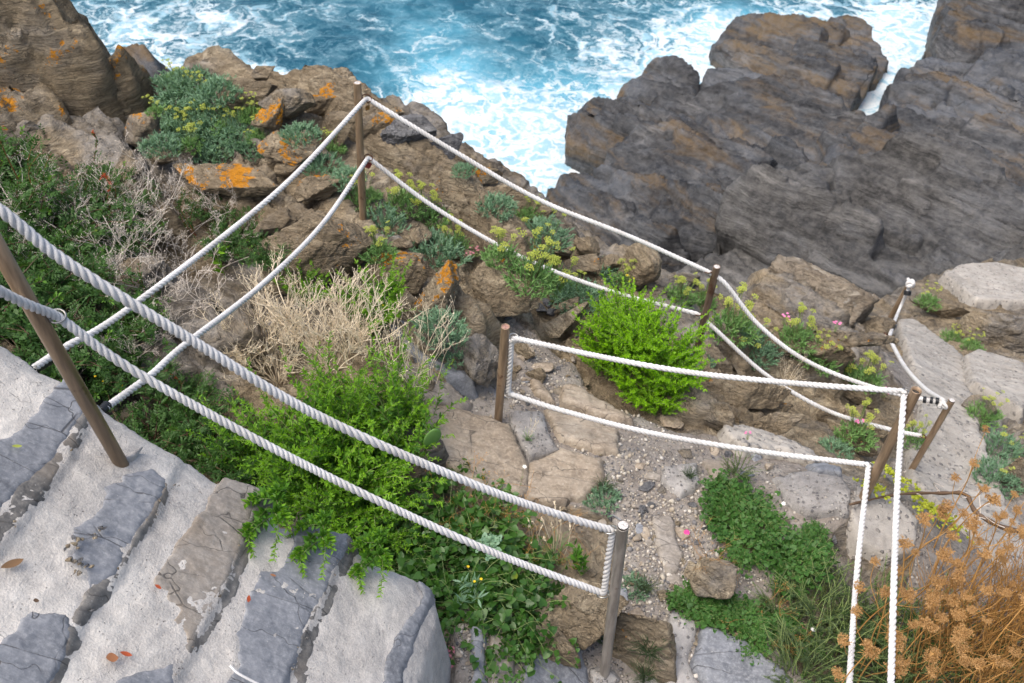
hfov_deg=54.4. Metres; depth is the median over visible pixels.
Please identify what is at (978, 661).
dry umbel plant
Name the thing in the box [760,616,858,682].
fine weed
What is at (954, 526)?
ground foliage
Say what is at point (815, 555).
ferny weed
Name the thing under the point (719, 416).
boulder
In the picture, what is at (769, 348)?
samphire plant
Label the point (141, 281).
leafy shoot
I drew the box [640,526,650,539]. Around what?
flat stone
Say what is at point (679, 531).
flat stone
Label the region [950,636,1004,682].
dry umbel plant
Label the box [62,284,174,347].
evergreen shrub
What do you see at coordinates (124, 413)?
boulder
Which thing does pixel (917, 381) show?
rope
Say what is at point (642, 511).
flat stone
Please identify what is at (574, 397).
flagstone
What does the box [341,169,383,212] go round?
samphire plant
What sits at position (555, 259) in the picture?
samphire plant
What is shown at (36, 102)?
cliff rock
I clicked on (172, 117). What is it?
samphire plant
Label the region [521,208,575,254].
samphire plant
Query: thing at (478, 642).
flagstone
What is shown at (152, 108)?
samphire plant
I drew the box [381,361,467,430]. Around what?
leafy bush
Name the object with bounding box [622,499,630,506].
flat stone
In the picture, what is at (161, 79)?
samphire plant
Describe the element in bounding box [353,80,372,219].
railing post
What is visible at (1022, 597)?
dry umbel plant
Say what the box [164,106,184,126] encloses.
samphire plant
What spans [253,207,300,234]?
boulder
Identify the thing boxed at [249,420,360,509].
leafy bush
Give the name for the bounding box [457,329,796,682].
gravel
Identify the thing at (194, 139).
samphire plant
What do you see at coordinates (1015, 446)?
samphire plant
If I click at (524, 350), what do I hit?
boulder
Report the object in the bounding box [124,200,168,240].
evergreen shrub
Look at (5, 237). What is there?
evergreen shrub
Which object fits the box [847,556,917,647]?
dry umbel plant
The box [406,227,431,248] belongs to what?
boulder
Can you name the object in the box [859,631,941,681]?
dry umbel plant
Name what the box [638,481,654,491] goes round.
flat stone
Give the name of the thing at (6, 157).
leafy shoot
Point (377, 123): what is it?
boulder
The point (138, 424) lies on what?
evergreen shrub
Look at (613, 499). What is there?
samphire plant
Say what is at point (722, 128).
sea rock
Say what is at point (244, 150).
samphire plant
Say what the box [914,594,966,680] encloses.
dry umbel plant
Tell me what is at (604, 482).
grass tuft
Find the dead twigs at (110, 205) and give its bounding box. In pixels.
[69,170,145,240]
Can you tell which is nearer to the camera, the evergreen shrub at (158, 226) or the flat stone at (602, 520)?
the flat stone at (602, 520)
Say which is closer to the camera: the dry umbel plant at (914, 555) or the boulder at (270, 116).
the dry umbel plant at (914, 555)
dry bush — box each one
[195,261,322,357]
[205,288,280,366]
[218,320,312,386]
[238,246,380,351]
[262,293,376,380]
[282,267,398,359]
[321,267,429,358]
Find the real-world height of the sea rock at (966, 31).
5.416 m
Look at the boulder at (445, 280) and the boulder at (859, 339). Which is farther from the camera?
the boulder at (859, 339)
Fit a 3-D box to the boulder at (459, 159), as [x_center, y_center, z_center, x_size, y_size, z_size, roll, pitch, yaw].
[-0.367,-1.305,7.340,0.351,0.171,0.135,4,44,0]
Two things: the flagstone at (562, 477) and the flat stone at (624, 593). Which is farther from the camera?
the flagstone at (562, 477)
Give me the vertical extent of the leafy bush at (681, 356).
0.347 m
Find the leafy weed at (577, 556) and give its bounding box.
[566,539,589,575]
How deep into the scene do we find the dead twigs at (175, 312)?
5.61 m
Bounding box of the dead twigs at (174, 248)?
[106,210,228,274]
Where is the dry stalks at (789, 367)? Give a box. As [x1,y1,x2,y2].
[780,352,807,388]
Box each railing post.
[0,233,142,467]
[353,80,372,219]
[494,323,517,421]
[589,521,628,682]
[692,264,720,354]
[854,386,921,504]
[888,286,906,318]
[903,398,954,472]
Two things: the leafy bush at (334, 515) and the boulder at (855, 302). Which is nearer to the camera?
the leafy bush at (334, 515)
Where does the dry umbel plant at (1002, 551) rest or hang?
on the hillside
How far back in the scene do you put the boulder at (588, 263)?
7.03 m
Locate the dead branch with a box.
[849,466,1017,543]
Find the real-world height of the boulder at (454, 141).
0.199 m
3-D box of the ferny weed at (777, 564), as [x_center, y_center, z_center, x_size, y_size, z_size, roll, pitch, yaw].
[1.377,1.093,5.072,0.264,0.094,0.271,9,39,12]
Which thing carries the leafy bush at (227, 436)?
on the hillside
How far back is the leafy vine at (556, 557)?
4.86 m
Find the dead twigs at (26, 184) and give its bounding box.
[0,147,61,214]
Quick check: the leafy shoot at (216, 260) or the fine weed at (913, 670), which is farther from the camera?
the leafy shoot at (216, 260)
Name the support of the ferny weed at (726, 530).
on the hillside
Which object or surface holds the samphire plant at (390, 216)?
on the hillside
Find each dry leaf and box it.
[1,558,22,567]
[106,653,118,661]
[120,651,131,655]
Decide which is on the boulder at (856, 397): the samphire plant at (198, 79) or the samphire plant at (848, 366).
the samphire plant at (848, 366)
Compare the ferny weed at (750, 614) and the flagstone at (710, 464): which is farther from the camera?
the flagstone at (710, 464)
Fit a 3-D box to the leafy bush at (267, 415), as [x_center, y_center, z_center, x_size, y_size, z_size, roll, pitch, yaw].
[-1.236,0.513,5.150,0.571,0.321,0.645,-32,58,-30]
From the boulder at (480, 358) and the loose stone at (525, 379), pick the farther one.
the loose stone at (525, 379)
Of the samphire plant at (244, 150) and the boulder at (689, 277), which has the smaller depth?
the samphire plant at (244, 150)
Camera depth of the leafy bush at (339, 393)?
5.26 m
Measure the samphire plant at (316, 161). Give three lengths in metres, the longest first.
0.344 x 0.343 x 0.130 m
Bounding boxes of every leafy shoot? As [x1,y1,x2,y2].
[0,136,20,182]
[8,236,16,256]
[25,146,52,198]
[66,178,88,219]
[90,130,97,167]
[95,173,116,212]
[105,178,126,217]
[125,261,149,298]
[177,189,196,235]
[208,222,224,240]
[211,245,228,278]
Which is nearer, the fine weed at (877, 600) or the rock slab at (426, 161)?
the fine weed at (877, 600)
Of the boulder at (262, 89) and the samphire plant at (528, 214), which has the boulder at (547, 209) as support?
the samphire plant at (528, 214)
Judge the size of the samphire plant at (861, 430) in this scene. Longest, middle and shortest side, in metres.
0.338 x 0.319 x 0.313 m
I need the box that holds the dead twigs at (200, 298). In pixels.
[149,244,246,309]
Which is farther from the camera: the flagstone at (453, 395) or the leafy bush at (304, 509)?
the flagstone at (453, 395)
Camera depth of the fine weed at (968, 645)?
4.88 m
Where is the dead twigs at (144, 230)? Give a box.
[66,175,171,260]
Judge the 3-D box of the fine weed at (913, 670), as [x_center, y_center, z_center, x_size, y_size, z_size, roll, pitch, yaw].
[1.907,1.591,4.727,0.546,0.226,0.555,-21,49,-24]
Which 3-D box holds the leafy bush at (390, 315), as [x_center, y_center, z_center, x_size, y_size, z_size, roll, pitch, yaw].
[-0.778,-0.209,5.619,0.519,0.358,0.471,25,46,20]
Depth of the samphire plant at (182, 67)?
7.22 m
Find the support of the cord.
on the stone wall
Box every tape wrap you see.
[30,355,53,372]
[99,401,111,413]
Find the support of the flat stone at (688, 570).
on the hillside
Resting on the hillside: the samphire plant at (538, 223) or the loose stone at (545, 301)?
the loose stone at (545, 301)
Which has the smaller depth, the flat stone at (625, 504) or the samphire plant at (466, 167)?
the flat stone at (625, 504)
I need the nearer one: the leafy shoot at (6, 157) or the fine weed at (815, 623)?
the fine weed at (815, 623)
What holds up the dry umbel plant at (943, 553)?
on the hillside
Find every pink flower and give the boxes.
[782,312,790,324]
[833,321,841,332]
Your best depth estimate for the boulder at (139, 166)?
6.34 m
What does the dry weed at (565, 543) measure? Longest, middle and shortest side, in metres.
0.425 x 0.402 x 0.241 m
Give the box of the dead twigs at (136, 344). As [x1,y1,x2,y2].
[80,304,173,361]
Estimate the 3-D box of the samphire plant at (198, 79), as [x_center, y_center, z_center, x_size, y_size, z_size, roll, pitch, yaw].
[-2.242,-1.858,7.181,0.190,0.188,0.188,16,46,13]
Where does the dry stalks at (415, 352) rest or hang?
on the hillside
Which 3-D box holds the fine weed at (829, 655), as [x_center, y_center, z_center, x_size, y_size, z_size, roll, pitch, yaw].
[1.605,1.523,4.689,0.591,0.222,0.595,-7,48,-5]
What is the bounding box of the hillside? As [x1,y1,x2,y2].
[0,45,1023,682]
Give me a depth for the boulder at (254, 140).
6.78 m
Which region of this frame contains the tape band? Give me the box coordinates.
[903,290,911,295]
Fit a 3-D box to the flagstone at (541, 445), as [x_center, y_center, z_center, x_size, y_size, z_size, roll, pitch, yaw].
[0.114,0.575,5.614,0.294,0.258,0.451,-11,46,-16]
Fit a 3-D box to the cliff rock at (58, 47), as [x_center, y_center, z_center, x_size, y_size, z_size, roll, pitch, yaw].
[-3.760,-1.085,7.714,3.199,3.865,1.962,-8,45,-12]
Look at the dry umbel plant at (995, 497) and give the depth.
4.83 m
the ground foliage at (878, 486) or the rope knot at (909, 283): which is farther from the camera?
the rope knot at (909, 283)
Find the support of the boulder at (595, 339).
on the hillside
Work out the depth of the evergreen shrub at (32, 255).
5.79 m
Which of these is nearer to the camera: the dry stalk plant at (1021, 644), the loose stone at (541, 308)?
the dry stalk plant at (1021, 644)
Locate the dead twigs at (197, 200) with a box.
[145,156,204,221]
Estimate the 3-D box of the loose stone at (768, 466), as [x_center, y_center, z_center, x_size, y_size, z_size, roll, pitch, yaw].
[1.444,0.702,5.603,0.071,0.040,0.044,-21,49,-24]
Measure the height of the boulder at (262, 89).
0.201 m
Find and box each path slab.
[893,319,1023,576]
[938,262,1023,310]
[961,349,1023,423]
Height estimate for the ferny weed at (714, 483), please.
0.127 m
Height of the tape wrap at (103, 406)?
0.047 m
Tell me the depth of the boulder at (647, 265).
7.29 m
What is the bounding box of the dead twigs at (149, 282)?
[78,198,219,301]
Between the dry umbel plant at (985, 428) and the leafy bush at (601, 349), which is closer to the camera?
the dry umbel plant at (985, 428)
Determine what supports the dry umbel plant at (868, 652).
on the hillside
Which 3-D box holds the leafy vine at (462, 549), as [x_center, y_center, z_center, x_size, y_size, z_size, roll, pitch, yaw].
[-0.214,1.023,4.706,0.841,0.180,0.802,-7,46,-11]
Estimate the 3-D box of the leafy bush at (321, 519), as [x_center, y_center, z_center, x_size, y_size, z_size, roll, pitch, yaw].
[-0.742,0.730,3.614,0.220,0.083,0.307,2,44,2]
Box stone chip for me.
[65,557,71,561]
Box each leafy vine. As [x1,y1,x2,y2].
[360,504,451,572]
[372,504,481,607]
[374,496,502,574]
[382,516,537,630]
[383,458,501,553]
[383,489,555,623]
[388,471,530,575]
[396,544,536,675]
[424,533,575,624]
[434,518,555,622]
[440,561,570,677]
[449,478,533,582]
[450,614,557,682]
[464,608,544,682]
[495,553,580,682]
[511,535,564,598]
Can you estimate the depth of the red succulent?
4.25 m
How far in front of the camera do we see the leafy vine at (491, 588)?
4.59 m
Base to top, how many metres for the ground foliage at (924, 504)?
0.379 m
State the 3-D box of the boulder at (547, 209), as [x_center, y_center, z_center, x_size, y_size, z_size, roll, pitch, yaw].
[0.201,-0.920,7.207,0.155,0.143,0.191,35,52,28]
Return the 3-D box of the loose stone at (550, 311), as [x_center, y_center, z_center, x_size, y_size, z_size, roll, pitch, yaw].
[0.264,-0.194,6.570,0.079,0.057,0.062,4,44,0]
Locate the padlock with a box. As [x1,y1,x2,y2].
[365,162,371,168]
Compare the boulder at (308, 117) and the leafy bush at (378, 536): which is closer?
the leafy bush at (378, 536)
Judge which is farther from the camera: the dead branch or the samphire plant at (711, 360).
the samphire plant at (711, 360)
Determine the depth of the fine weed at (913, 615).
4.90 m
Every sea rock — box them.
[112,43,170,77]
[546,164,724,271]
[565,55,699,174]
[568,71,1023,272]
[676,248,769,295]
[694,67,846,166]
[709,12,888,110]
[713,130,1023,297]
[822,125,899,164]
[878,47,1023,132]
[921,0,1023,62]
[1003,240,1023,260]
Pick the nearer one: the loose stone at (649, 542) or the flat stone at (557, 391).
the loose stone at (649, 542)
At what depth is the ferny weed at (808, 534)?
5.14 m
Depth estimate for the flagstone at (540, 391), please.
5.83 m
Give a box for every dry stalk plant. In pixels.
[870,574,1016,682]
[897,536,1008,656]
[906,528,1023,679]
[917,554,1023,682]
[920,510,1023,625]
[951,553,1023,682]
[959,533,1023,660]
[968,568,1023,682]
[979,514,1023,625]
[996,514,1023,614]
[996,542,1023,653]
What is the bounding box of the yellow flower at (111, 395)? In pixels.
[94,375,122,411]
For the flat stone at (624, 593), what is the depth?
4.85 m
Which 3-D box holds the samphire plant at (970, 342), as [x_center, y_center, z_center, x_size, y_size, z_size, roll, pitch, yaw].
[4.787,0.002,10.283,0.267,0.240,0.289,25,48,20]
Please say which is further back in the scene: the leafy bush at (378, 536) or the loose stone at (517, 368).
the loose stone at (517, 368)
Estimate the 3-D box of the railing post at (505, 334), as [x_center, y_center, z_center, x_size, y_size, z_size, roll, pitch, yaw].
[-0.032,0.211,5.375,0.106,0.799,0.058,4,44,0]
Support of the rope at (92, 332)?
attached to the railing post at (357, 88)
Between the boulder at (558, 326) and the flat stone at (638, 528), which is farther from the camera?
the boulder at (558, 326)
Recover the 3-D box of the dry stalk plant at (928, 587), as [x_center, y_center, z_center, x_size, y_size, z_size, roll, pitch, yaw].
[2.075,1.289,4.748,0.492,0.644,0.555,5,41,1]
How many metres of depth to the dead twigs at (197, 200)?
6.53 m
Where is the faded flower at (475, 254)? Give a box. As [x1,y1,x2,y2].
[465,246,480,257]
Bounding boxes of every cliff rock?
[0,0,125,123]
[0,81,71,135]
[108,44,156,124]
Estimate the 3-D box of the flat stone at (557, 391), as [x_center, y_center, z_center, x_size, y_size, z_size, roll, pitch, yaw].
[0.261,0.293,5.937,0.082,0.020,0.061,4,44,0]
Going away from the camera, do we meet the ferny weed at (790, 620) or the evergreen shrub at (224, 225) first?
the ferny weed at (790, 620)
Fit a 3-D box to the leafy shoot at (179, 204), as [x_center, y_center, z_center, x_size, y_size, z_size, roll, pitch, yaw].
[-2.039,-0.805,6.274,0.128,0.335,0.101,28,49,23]
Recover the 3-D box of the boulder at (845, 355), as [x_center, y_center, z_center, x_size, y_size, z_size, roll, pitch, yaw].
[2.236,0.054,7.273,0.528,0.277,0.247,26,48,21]
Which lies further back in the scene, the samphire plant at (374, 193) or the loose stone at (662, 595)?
the samphire plant at (374, 193)
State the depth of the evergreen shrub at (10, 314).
5.21 m
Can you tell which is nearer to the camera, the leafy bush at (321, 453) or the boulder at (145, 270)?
the leafy bush at (321, 453)
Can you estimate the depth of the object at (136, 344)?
5.38 m
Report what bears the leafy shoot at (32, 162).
on the hillside
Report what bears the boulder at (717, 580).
on the hillside
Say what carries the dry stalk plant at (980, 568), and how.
on the hillside
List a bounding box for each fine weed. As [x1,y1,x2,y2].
[719,445,765,483]
[743,564,818,624]
[759,569,860,669]
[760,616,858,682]
[764,548,876,637]
[766,598,887,682]
[785,557,887,672]
[799,599,919,682]
[813,564,911,653]
[819,611,937,682]
[821,588,927,681]
[837,553,934,639]
[858,587,971,681]
[864,614,966,682]
[888,570,992,654]
[929,588,1022,681]
[938,629,1023,682]
[978,602,1023,672]
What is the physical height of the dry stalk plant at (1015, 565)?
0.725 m
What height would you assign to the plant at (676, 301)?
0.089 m
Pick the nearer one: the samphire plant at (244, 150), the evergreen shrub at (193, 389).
the evergreen shrub at (193, 389)
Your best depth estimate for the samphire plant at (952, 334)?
10.67 m
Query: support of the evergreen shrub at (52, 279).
on the hillside
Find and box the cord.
[229,665,257,682]
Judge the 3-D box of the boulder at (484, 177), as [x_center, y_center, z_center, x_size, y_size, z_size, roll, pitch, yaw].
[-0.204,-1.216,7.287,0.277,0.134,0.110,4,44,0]
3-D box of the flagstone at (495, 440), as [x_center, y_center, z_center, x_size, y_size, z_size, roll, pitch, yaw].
[-0.196,0.659,5.372,0.674,0.347,0.653,4,44,0]
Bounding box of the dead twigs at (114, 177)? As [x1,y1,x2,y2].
[59,150,152,204]
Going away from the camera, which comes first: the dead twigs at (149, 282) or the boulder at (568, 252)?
the dead twigs at (149, 282)
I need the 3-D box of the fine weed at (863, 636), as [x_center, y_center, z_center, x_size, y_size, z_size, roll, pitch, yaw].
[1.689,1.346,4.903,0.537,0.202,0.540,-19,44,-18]
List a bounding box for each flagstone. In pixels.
[389,319,478,399]
[390,360,472,410]
[424,403,528,506]
[469,626,486,682]
[489,635,514,682]
[509,410,558,461]
[521,646,588,682]
[523,448,604,511]
[530,378,555,405]
[544,409,619,455]
[559,384,633,427]
[650,516,683,573]
[660,463,700,498]
[667,613,697,682]
[689,627,791,682]
[702,459,742,482]
[717,424,817,466]
[772,471,850,519]
[805,462,841,476]
[846,490,917,571]
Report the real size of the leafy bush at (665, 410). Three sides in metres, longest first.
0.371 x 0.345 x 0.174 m
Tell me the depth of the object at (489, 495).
5.01 m
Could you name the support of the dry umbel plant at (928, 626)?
on the hillside
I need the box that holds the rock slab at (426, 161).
[308,65,543,285]
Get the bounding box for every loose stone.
[455,651,462,657]
[513,365,521,371]
[521,377,530,382]
[536,303,546,311]
[542,298,550,306]
[546,308,555,315]
[632,533,641,540]
[645,540,653,545]
[647,501,654,507]
[656,590,667,601]
[687,502,696,507]
[764,463,774,469]
[831,535,836,544]
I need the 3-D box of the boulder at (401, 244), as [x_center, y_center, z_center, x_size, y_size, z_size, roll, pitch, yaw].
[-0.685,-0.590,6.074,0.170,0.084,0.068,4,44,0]
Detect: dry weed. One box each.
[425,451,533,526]
[468,497,548,560]
[525,497,598,569]
[680,518,740,573]
[722,577,816,654]
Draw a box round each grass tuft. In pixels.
[522,419,538,440]
[523,516,548,554]
[531,501,575,567]
[591,469,618,495]
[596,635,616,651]
[625,629,675,668]
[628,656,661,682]
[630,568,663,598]
[680,464,700,478]
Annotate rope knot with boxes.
[905,278,914,287]
[936,400,947,409]
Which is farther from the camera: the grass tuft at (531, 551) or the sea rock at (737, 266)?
the sea rock at (737, 266)
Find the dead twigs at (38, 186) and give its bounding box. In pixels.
[17,135,116,222]
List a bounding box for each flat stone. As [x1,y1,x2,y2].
[532,362,554,371]
[551,387,561,394]
[583,378,589,385]
[584,568,596,576]
[598,518,606,523]
[620,588,627,600]
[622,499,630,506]
[627,607,644,615]
[635,463,644,468]
[635,523,642,533]
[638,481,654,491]
[639,505,646,518]
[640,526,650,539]
[644,472,660,480]
[658,485,665,492]
[659,414,683,428]
[666,574,682,586]
[675,527,690,538]
[678,449,691,457]
[684,563,695,579]
[693,545,707,560]
[710,441,719,455]
[724,451,732,456]
[751,453,762,461]
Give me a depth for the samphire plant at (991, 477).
6.79 m
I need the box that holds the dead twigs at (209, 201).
[197,166,240,214]
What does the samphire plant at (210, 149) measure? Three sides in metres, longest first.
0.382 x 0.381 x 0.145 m
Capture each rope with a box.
[0,203,615,595]
[32,96,935,403]
[108,156,921,437]
[506,336,906,682]
[888,288,945,401]
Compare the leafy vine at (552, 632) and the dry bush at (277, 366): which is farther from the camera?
the dry bush at (277, 366)
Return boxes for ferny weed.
[666,575,724,627]
[666,585,691,612]
[687,596,737,632]
[697,468,757,513]
[698,487,736,524]
[699,498,758,544]
[705,591,748,618]
[706,477,781,534]
[712,513,777,578]
[715,593,776,644]
[727,615,774,665]
[732,497,795,547]
[756,606,785,636]
[757,535,806,574]
[757,606,811,652]
[763,528,839,589]
[769,565,814,602]
[785,518,839,566]
[801,518,832,545]
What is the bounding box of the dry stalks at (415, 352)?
[394,288,466,385]
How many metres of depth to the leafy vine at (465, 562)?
4.71 m
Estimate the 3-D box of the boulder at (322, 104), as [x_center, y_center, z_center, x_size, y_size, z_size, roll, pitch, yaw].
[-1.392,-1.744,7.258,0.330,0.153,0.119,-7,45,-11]
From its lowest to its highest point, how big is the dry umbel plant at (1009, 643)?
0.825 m
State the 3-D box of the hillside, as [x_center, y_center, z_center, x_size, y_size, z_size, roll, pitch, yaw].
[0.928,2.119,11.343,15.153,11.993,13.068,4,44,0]
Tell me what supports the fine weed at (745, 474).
on the flagstone at (710, 464)
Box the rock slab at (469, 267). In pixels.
[387,196,472,273]
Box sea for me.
[70,0,937,196]
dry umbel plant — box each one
[831,638,880,682]
[837,604,906,682]
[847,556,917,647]
[853,590,913,678]
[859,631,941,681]
[873,583,926,645]
[879,534,946,669]
[883,548,944,620]
[883,660,907,678]
[886,616,943,669]
[898,502,968,576]
[898,530,986,611]
[904,483,990,560]
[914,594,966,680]
[914,647,941,682]
[915,574,963,656]
[916,593,974,677]
[919,525,979,662]
[919,540,1017,613]
[925,548,993,645]
[926,609,973,682]
[933,425,988,548]
[933,473,1001,572]
[934,625,972,682]
[944,513,1023,617]
[947,510,1008,579]
[947,588,1011,671]
[949,557,1003,669]
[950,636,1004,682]
[954,518,1017,620]
[956,527,1023,611]
[963,490,1018,571]
[971,592,1023,682]
[971,644,1023,682]
[972,502,1023,578]
[979,547,1023,625]
[981,616,1023,682]
[993,620,1023,682]
[1001,659,1012,681]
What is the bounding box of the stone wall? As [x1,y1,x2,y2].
[0,346,451,682]
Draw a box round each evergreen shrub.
[0,123,70,203]
[0,125,39,178]
[0,151,64,234]
[0,155,148,274]
[0,226,101,295]
[0,247,104,369]
[0,251,61,353]
[0,295,112,381]
[5,212,54,286]
[17,270,127,363]
[29,244,140,320]
[55,151,136,207]
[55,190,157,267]
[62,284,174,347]
[62,325,158,408]
[96,337,180,395]
[101,173,162,216]
[101,284,174,349]
[104,388,211,463]
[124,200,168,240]
[126,370,229,448]
[153,383,257,481]
[162,368,217,415]
[174,187,243,230]
[191,226,252,264]
[191,412,283,488]
[217,206,266,248]
[235,228,292,272]
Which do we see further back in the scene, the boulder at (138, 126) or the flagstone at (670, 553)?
the boulder at (138, 126)
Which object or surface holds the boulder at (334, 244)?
on the hillside
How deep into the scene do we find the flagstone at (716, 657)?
4.61 m
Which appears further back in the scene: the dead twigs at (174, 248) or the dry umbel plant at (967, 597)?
the dead twigs at (174, 248)
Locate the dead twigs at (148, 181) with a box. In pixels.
[92,130,188,234]
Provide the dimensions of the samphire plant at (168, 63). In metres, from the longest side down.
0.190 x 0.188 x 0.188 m
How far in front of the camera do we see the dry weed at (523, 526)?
4.85 m
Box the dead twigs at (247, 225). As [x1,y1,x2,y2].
[211,208,260,243]
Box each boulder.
[110,255,173,298]
[119,401,151,426]
[122,158,149,181]
[123,110,161,146]
[145,146,179,164]
[173,163,276,196]
[177,145,197,160]
[216,77,277,109]
[218,299,264,353]
[223,218,258,235]
[250,66,274,80]
[250,97,284,129]
[250,138,261,147]
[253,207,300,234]
[257,131,317,166]
[257,213,379,294]
[258,88,315,118]
[274,162,301,177]
[294,174,350,202]
[299,112,323,129]
[306,94,335,113]
[320,111,354,147]
[363,109,399,136]
[367,250,428,294]
[380,113,436,145]
[387,105,405,115]
[388,238,412,249]
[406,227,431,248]
[408,252,423,259]
[411,259,460,318]
[417,318,450,355]
[430,132,463,159]
[446,249,482,265]
[452,153,478,167]
[460,333,498,387]
[471,167,502,184]
[472,254,539,316]
[499,186,533,214]
[514,343,533,359]
[525,367,546,382]
[526,203,553,222]
[528,228,566,252]
[528,625,580,668]
[535,579,628,649]
[542,301,589,337]
[554,247,573,256]
[554,296,579,313]
[564,253,599,272]
[572,236,599,254]
[584,324,610,341]
[598,254,622,274]
[604,273,642,291]
[612,612,676,682]
[617,240,661,287]
[669,272,700,289]
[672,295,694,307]
[688,557,737,599]
[703,402,734,430]
[706,378,790,409]
[745,412,805,434]
[747,330,799,355]
[751,323,898,347]
[761,402,792,415]
[768,254,879,327]
[785,334,855,367]
[816,407,837,422]
[826,418,877,456]
[840,404,865,423]
[844,372,878,409]
[858,306,874,323]
[861,316,895,333]
[862,420,887,437]
[909,294,969,317]
[955,309,1023,353]
[961,394,996,425]
[1000,457,1023,493]
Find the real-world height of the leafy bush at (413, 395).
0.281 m
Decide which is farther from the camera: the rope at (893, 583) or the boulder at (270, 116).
the boulder at (270, 116)
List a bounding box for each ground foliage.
[852,477,891,503]
[871,462,920,490]
[883,474,951,527]
[926,499,974,544]
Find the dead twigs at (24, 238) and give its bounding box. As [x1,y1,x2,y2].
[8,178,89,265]
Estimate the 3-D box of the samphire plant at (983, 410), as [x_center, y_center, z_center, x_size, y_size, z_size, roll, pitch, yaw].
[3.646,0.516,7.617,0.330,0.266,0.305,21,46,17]
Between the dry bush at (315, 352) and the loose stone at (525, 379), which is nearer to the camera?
the dry bush at (315, 352)
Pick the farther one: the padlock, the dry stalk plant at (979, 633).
the padlock
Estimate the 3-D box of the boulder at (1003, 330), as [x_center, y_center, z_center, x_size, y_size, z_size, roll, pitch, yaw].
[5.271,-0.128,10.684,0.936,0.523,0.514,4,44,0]
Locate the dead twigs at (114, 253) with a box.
[72,212,147,284]
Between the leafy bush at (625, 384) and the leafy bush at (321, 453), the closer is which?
the leafy bush at (321, 453)
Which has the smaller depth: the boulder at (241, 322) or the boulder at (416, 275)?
the boulder at (241, 322)
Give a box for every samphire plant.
[136,129,182,159]
[141,94,165,118]
[148,67,186,99]
[151,78,196,116]
[153,98,179,119]
[160,99,197,135]
[160,114,197,147]
[161,58,180,85]
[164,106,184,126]
[169,63,217,101]
[170,106,218,161]
[176,66,193,90]
[177,88,230,121]
[177,122,205,156]
[184,107,237,141]
[188,144,229,163]
[189,72,243,108]
[191,70,207,94]
[195,103,212,134]
[197,129,242,160]
[210,106,237,135]
[213,106,256,148]
[226,95,238,118]
[227,129,262,162]
[236,91,261,124]
[244,113,268,144]
[277,119,322,148]
[300,151,346,175]
[320,127,348,157]
[328,164,367,191]
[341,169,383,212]
[358,199,410,236]
[358,220,399,264]
[384,169,428,219]
[408,226,473,271]
[410,180,449,230]
[410,305,469,350]
[428,332,470,373]
[437,213,473,250]
[450,161,477,178]
[474,191,518,222]
[479,225,524,272]
[501,229,560,299]
[515,194,544,221]
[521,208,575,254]
[541,247,584,302]
[548,270,611,317]
[582,482,621,516]
[599,256,620,285]
[611,258,636,288]
[621,570,649,603]
[663,272,698,308]
[684,346,716,370]
[694,278,717,311]
[708,281,761,348]
[730,317,783,370]
[778,302,823,357]
[796,328,846,377]
[815,434,854,459]
[833,397,879,452]
[843,353,869,390]
[846,350,893,393]
[896,414,931,449]
[912,280,942,311]
[939,324,967,341]
[959,327,985,350]
[965,388,1009,431]
[969,454,1023,500]
[982,425,1023,461]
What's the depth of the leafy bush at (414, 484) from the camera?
4.84 m
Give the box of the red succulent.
[448,646,454,657]
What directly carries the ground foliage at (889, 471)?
on the hillside
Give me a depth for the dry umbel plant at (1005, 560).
4.69 m
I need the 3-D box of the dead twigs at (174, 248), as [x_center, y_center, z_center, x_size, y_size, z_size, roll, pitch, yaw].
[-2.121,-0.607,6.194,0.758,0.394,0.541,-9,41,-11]
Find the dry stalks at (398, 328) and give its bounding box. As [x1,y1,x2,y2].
[351,273,455,396]
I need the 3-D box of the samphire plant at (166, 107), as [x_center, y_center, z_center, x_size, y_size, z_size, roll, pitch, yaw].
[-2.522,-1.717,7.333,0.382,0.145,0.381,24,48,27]
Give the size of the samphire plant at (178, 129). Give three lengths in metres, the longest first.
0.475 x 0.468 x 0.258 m
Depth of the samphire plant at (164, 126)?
7.06 m
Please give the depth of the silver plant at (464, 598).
4.43 m
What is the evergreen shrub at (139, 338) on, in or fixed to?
on the hillside
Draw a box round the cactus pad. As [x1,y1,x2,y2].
[424,429,440,446]
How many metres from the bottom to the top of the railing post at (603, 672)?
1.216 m
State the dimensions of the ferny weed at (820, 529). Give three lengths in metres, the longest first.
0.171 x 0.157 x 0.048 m
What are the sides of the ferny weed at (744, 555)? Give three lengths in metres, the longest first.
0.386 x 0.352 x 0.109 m
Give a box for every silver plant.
[453,572,488,609]
[475,532,502,560]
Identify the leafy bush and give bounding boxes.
[187,394,280,477]
[214,383,317,487]
[222,384,364,487]
[224,451,306,504]
[226,342,349,462]
[237,481,291,562]
[241,416,360,526]
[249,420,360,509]
[255,398,411,505]
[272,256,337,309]
[278,330,376,437]
[280,368,409,483]
[283,454,395,565]
[284,507,336,579]
[290,461,416,560]
[294,342,406,432]
[300,396,446,540]
[303,360,384,416]
[310,483,431,567]
[322,374,454,491]
[323,258,415,337]
[336,361,448,434]
[340,320,435,415]
[341,253,412,314]
[346,527,392,597]
[347,342,445,457]
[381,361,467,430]
[570,268,686,360]
[572,314,658,377]
[573,305,641,355]
[588,284,662,331]
[596,295,718,374]
[597,329,695,411]
[626,321,725,394]
[630,378,685,415]
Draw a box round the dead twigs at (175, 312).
[123,290,217,343]

